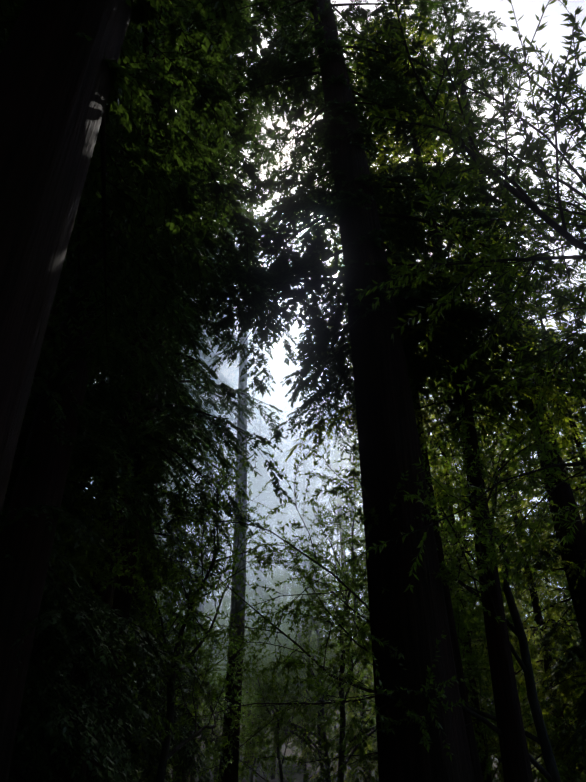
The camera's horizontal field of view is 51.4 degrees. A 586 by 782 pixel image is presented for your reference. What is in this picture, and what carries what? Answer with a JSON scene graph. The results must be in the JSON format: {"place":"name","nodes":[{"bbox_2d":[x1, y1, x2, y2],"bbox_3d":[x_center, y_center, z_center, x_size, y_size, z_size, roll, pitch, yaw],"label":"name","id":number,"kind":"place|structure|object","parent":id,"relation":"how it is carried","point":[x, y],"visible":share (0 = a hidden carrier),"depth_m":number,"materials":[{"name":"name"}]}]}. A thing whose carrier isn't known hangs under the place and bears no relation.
{"place":"outdoors","nodes":[
{"label":"outdoors","id":0,"kind":"place"},
{"bbox_2d":[172,137,254,781],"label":"tree","id":1,"kind":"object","parent":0,"point":[190,732],"depth_m":44.00,"materials":[{"name":"green plant"}]},
{"bbox_2d":[218,99,285,781],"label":"tree","id":2,"kind":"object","parent":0,"point":[233,776],"depth_m":31.49,"materials":[{"name":"plant"}]},
{"bbox_2d":[86,0,585,781],"label":"sky","id":3,"kind":"structure","parent":0,"point":[552,34],"materials":[{"name":"white"}]},
{"bbox_2d":[132,638,547,781],"bbox_3d":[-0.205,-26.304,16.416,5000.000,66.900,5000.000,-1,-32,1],"label":"ground","id":4,"kind":"structure","parent":0,"point":[297,774],"depth_m":64.69,"materials":[{"name":"green plant"}]},
{"bbox_2d":[0,103,159,781],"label":"young redwood","id":5,"kind":"object","parent":4,"relation":"on","point":[95,462],"visible":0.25,"depth_m":11.80,"materials":[{"name":"green plant"}]},
{"bbox_2d":[9,383,159,778],"bbox_3d":[-10.673,2.404,27.023,10.460,29.522,9.602,22,-38,-30],"label":"young redwood","id":6,"kind":"object","parent":4,"relation":"on","point":[129,741],"depth_m":22.94,"materials":[{"name":"green plant"}]},
{"bbox_2d":[1,253,169,781],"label":"young redwood","id":7,"kind":"object","parent":4,"relation":"on","point":[119,611],"visible":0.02,"depth_m":15.88,"materials":[{"name":"green plant"}]},
{"bbox_2d":[8,336,163,780],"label":"young redwood","id":8,"kind":"object","parent":4,"relation":"on","point":[47,744],"visible":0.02,"depth_m":18.86,"materials":[{"name":"green plant"}]},
{"bbox_2d":[0,105,181,781],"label":"young redwood","id":9,"kind":"object","parent":4,"relation":"on","point":[102,610],"visible":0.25,"depth_m":11.72,"materials":[{"name":"green plant"}]},
{"bbox_2d":[1,402,221,781],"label":"tree","id":10,"kind":"object","parent":4,"relation":"on","point":[81,556],"visible":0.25,"depth_m":14.09,"materials":[{"name":"green plant"}]},
{"bbox_2d":[50,378,178,771],"bbox_3d":[-11.433,9.194,36.722,9.602,29.522,10.460,-13,-34,20],"label":"young redwood","id":11,"kind":"object","parent":4,"relation":"on","point":[160,685],"depth_m":33.41,"materials":[{"name":"green plant"}]},
{"bbox_2d":[15,271,228,781],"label":"young redwood","id":12,"kind":"object","parent":4,"relation":"on","point":[185,747],"depth_m":22.02,"materials":[{"name":"green plant"}]},
{"bbox_2d":[34,476,225,781],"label":"tree","id":13,"kind":"object","parent":4,"relation":"on","point":[198,721],"depth_m":29.32,"materials":[{"name":"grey plant"}]},
{"bbox_2d":[0,0,266,515],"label":"redwood","id":14,"kind":"object","parent":4,"relation":"on","point":[65,76],"visible":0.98,"depth_m":7.91,"materials":[{"name":"green plant"}]},
{"bbox_2d":[0,0,295,781],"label":"redwood","id":15,"kind":"object","parent":4,"relation":"on","point":[23,573],"visible":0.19,"depth_m":12.56,"materials":[{"name":"green plant"}]},
{"bbox_2d":[55,46,240,405],"bbox_3d":[-7.913,-10.265,28.884,10.913,52.607,10.566,-23,-39,32],"label":"redwood","id":16,"kind":"object","parent":4,"relation":"on","point":[132,311],"depth_m":22.72,"materials":[{"name":"green plant"}]},
{"bbox_2d":[20,0,294,781],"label":"redwood","id":17,"kind":"object","parent":4,"relation":"on","point":[160,460],"visible":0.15,"depth_m":18.05,"materials":[{"name":"green plant"}]},
{"bbox_2d":[89,330,231,781],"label":"young redwood","id":18,"kind":"object","parent":4,"relation":"on","point":[181,711],"depth_m":28.35,"materials":[{"name":"green plant"}]},
{"bbox_2d":[28,10,319,781],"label":"redwood","id":19,"kind":"object","parent":4,"relation":"on","point":[122,600],"visible":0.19,"depth_m":21.23,"materials":[{"name":"green plant"}]},
{"bbox_2d":[143,277,236,781],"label":"redwood","id":20,"kind":"object","parent":4,"relation":"on","point":[197,544],"depth_m":49.73,"materials":[{"name":"green plant"}]},
{"bbox_2d":[134,593,254,776],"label":"tree","id":21,"kind":"object","parent":4,"relation":"on","point":[215,678],"depth_m":41.83,"materials":[{"name":"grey plant"}]},
{"bbox_2d":[128,541,261,781],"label":"tree","id":22,"kind":"object","parent":4,"relation":"on","point":[224,732],"depth_m":27.39,"materials":[{"name":"green plant"}]},
{"bbox_2d":[134,587,261,781],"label":"tree","id":23,"kind":"object","parent":4,"relation":"on","point":[191,779],"depth_m":44.24,"materials":[{"name":"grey plant"}]},
{"bbox_2d":[116,45,284,781],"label":"redwood","id":24,"kind":"object","parent":4,"relation":"on","point":[223,403],"depth_m":31.45,"materials":[{"name":"green plant"}]},
{"bbox_2d":[170,614,240,746],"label":"tree","id":25,"kind":"object","parent":4,"relation":"on","point":[209,709],"depth_m":74.39,"materials":[{"name":"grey plant"}]},
{"bbox_2d":[178,594,261,781],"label":"tree","id":26,"kind":"object","parent":4,"relation":"on","point":[216,768],"depth_m":55.23,"materials":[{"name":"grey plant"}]},
{"bbox_2d":[120,437,324,781],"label":"tree","id":27,"kind":"object","parent":4,"relation":"on","point":[160,775],"visible":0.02,"depth_m":21.64,"materials":[{"name":"green plant"}]},
{"bbox_2d":[218,475,233,613],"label":"redwood","id":28,"kind":"object","parent":4,"relation":"on","point":[226,554],"depth_m":163.83,"materials":[{"name":"green plant"}]},
{"bbox_2d":[218,444,265,661],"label":"redwood","id":29,"kind":"object","parent":4,"relation":"on","point":[247,552],"depth_m":88.43,"materials":[{"name":"green plant"}]},
{"bbox_2d":[220,374,291,764],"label":"redwood","id":30,"kind":"object","parent":4,"relation":"on","point":[264,536],"depth_m":83.47,"materials":[{"name":"green plant"}]},
{"bbox_2d":[184,593,338,781],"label":"tree","id":31,"kind":"object","parent":4,"relation":"on","point":[281,690],"depth_m":36.59,"materials":[{"name":"green plant"}]},
{"bbox_2d":[208,615,315,781],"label":"tree","id":32,"kind":"object","parent":4,"relation":"on","point":[286,768],"depth_m":49.97,"materials":[{"name":"green plant"}]},
{"bbox_2d":[219,636,304,769],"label":"tree","id":33,"kind":"object","parent":4,"relation":"on","point":[270,726],"depth_m":64.49,"materials":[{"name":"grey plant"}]},
{"bbox_2d":[245,470,278,658],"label":"redwood","id":34,"kind":"object","parent":4,"relation":"on","point":[265,556],"depth_m":99.42,"materials":[{"name":"green plant"}]},
{"bbox_2d":[168,513,361,781],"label":"tree","id":35,"kind":"object","parent":4,"relation":"on","point":[258,691],"depth_m":40.33,"materials":[{"name":"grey plant"}]},
{"bbox_2d":[254,445,300,738],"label":"redwood","id":36,"kind":"object","parent":4,"relation":"on","point":[286,536],"depth_m":95.47,"materials":[{"name":"green plant"}]},
{"bbox_2d":[240,558,376,781],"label":"tree","id":37,"kind":"object","parent":4,"relation":"on","point":[318,727],"depth_m":41.32,"materials":[{"name":"green plant"}]},
{"bbox_2d":[280,436,337,754],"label":"redwood","id":38,"kind":"object","parent":4,"relation":"on","point":[304,536],"depth_m":88.85,"materials":[{"name":"green plant"}]},
{"bbox_2d":[290,459,328,596],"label":"redwood","id":39,"kind":"object","parent":4,"relation":"on","point":[308,521],"depth_m":160.91,"materials":[{"name":"green plant"}]},
{"bbox_2d":[252,574,375,778],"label":"tree","id":40,"kind":"object","parent":4,"relation":"on","point":[272,776],"depth_m":64.59,"materials":[{"name":"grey plant"}]},
{"bbox_2d":[306,481,325,610],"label":"redwood","id":41,"kind":"object","parent":4,"relation":"on","point":[316,531],"depth_m":181.27,"materials":[{"name":"green plant"}]},
{"bbox_2d":[261,612,374,767],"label":"tree","id":42,"kind":"object","parent":4,"relation":"on","point":[291,756],"depth_m":64.54,"materials":[{"name":"green plant"}]},
{"bbox_2d":[269,614,375,781],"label":"tree","id":43,"kind":"object","parent":4,"relation":"on","point":[293,742],"depth_m":54.99,"materials":[{"name":"green plant"}]},
{"bbox_2d":[288,432,378,781],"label":"young redwood","id":44,"kind":"object","parent":4,"relation":"on","point":[367,777],"depth_m":50.32,"materials":[{"name":"green plant"}]},
{"bbox_2d":[306,402,361,764],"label":"redwood","id":45,"kind":"object","parent":4,"relation":"on","point":[339,509],"depth_m":84.51,"materials":[{"name":"green plant"}]},
{"bbox_2d":[335,405,366,619],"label":"redwood","id":46,"kind":"object","parent":4,"relation":"on","point":[356,524],"depth_m":91.65,"materials":[{"name":"green plant"}]},
{"bbox_2d":[132,362,585,781],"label":"tree","id":47,"kind":"object","parent":4,"relation":"on","point":[551,774],"visible":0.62,"depth_m":15.19,"materials":[{"name":"green plant"}]},
{"bbox_2d":[185,0,581,781],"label":"redwood","id":48,"kind":"object","parent":4,"relation":"on","point":[345,194],"visible":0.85,"depth_m":19.96,"materials":[{"name":"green plant"}]},
{"bbox_2d":[285,17,518,781],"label":"tree","id":49,"kind":"object","parent":4,"relation":"on","point":[470,734],"visible":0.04,"depth_m":19.51,"materials":[{"name":"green plant"}]},
{"bbox_2d":[287,476,527,781],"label":"tree","id":50,"kind":"object","parent":4,"relation":"on","point":[341,761],"depth_m":28.68,"materials":[{"name":"green plant"}]},
{"bbox_2d":[350,455,489,767],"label":"young redwood","id":51,"kind":"object","parent":4,"relation":"on","point":[371,650],"depth_m":45.84,"materials":[{"name":"green plant"}]},
{"bbox_2d":[345,434,503,781],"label":"young redwood","id":52,"kind":"object","parent":4,"relation":"on","point":[369,746],"depth_m":32.60,"materials":[{"name":"green plant"}]},
{"bbox_2d":[301,0,585,592],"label":"tree foliage","id":53,"kind":"object","parent":4,"relation":"on","point":[458,134],"visible":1,"depth_m":7.42,"materials":[{"name":"green plant"}]},
{"bbox_2d":[301,433,585,781],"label":"tree","id":54,"kind":"object","parent":4,"relation":"on","point":[467,622],"depth_m":19.80,"materials":[{"name":"green plant"}]},
{"bbox_2d":[352,535,548,775],"bbox_3d":[9.899,17.600,39.090,15.399,16.964,9.884,-16,-35,24],"label":"tree","id":55,"kind":"object","parent":4,"relation":"on","point":[522,611],"depth_m":39.08,"materials":[{"name":"green plant"}]},
{"bbox_2d":[354,523,553,764],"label":"tree","id":56,"kind":"object","parent":4,"relation":"on","point":[471,583],"depth_m":47.69,"materials":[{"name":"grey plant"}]},
{"bbox_2d":[345,0,585,781],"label":"tree","id":57,"kind":"object","parent":4,"relation":"on","point":[516,763],"visible":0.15,"depth_m":17.93,"materials":[{"name":"green plant"}]},
{"bbox_2d":[423,407,515,737],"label":"young redwood","id":58,"kind":"object","parent":4,"relation":"on","point":[459,521],"depth_m":53.59,"materials":[{"name":"green plant"}]},
{"bbox_2d":[469,604,502,781],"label":"tree","id":59,"kind":"object","parent":4,"relation":"on","point":[498,773],"depth_m":28.94,"materials":[{"name":"green plant"}]},
{"bbox_2d":[424,387,548,746],"bbox_3d":[10.499,9.639,40.320,9.746,31.923,11.405,-9,-33,14],"label":"young redwood","id":60,"kind":"object","parent":4,"relation":"on","point":[477,581],"depth_m":38.72,"materials":[{"name":"green plant"}]},
{"bbox_2d":[419,336,567,744],"bbox_3d":[7.664,6.937,31.584,8.122,26.602,9.504,-25,-40,34],"label":"young redwood","id":61,"kind":"object","parent":4,"relation":"on","point":[443,522],"depth_m":29.29,"materials":[{"name":"green plant"}]},
{"bbox_2d":[406,0,585,641],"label":"redwood","id":62,"kind":"object","parent":4,"relation":"on","point":[561,495],"visible":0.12,"depth_m":29.41,"materials":[{"name":"green plant"}]},
{"bbox_2d":[420,347,582,781],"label":"young redwood","id":63,"kind":"object","parent":4,"relation":"on","point":[475,703],"depth_m":22.45,"materials":[{"name":"green plant"}]},
{"bbox_2d":[449,414,561,758],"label":"young redwood","id":64,"kind":"object","parent":4,"relation":"on","point":[518,546],"depth_m":56.16,"materials":[{"name":"green plant"}]},
{"bbox_2d":[455,353,581,781],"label":"young redwood","id":65,"kind":"object","parent":4,"relation":"on","point":[521,615],"depth_m":34.04,"materials":[{"name":"green plant"}]},
{"bbox_2d":[457,358,584,781],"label":"young redwood","id":66,"kind":"object","parent":4,"relation":"on","point":[498,777],"depth_m":38.65,"materials":[{"name":"green plant"}]},
{"bbox_2d":[458,344,585,781],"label":"young redwood","id":67,"kind":"object","parent":4,"relation":"on","point":[538,616],"depth_m":26.27,"materials":[{"name":"green plant"}]},
{"bbox_2d":[474,418,575,781],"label":"young redwood","id":68,"kind":"object","parent":4,"relation":"on","point":[532,613],"depth_m":57.21,"materials":[{"name":"green plant"}]},
{"bbox_2d":[473,579,577,755],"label":"tree","id":69,"kind":"object","parent":4,"relation":"on","point":[534,633],"depth_m":45.25,"materials":[{"name":"green plant"}]},
{"bbox_2d":[469,520,582,780],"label":"tree","id":70,"kind":"object","parent":4,"relation":"on","point":[520,682],"depth_m":42.34,"materials":[{"name":"green plant"}]},
{"bbox_2d":[487,342,585,781],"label":"young redwood","id":71,"kind":"object","parent":4,"relation":"on","point":[565,693],"depth_m":20.59,"materials":[{"name":"green plant"}]},
{"bbox_2d":[493,237,585,781],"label":"young redwood","id":72,"kind":"object","parent":4,"relation":"on","point":[574,650],"depth_m":21.98,"materials":[{"name":"green plant"}]},
{"bbox_2d":[507,330,585,718],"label":"young redwood","id":73,"kind":"object","parent":4,"relation":"on","point":[546,524],"depth_m":47.84,"materials":[{"name":"green plant"}]},
{"bbox_2d":[518,338,585,739],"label":"young redwood","id":74,"kind":"object","parent":4,"relation":"on","point":[549,647],"depth_m":28.78,"materials":[{"name":"green plant"}]},
{"bbox_2d":[522,348,585,779],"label":"young redwood","id":75,"kind":"object","parent":4,"relation":"on","point":[563,567],"depth_m":36.98,"materials":[{"name":"green plant"}]},
{"bbox_2d":[533,566,584,691],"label":"tree","id":76,"kind":"object","parent":4,"relation":"on","point":[569,603],"depth_m":31.85,"materials":[{"name":"green plant"}]},
{"bbox_2d":[554,363,585,771],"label":"young redwood","id":77,"kind":"object","parent":4,"relation":"on","point":[576,480],"depth_m":25.67,"materials":[{"name":"green plant"}]}
]}

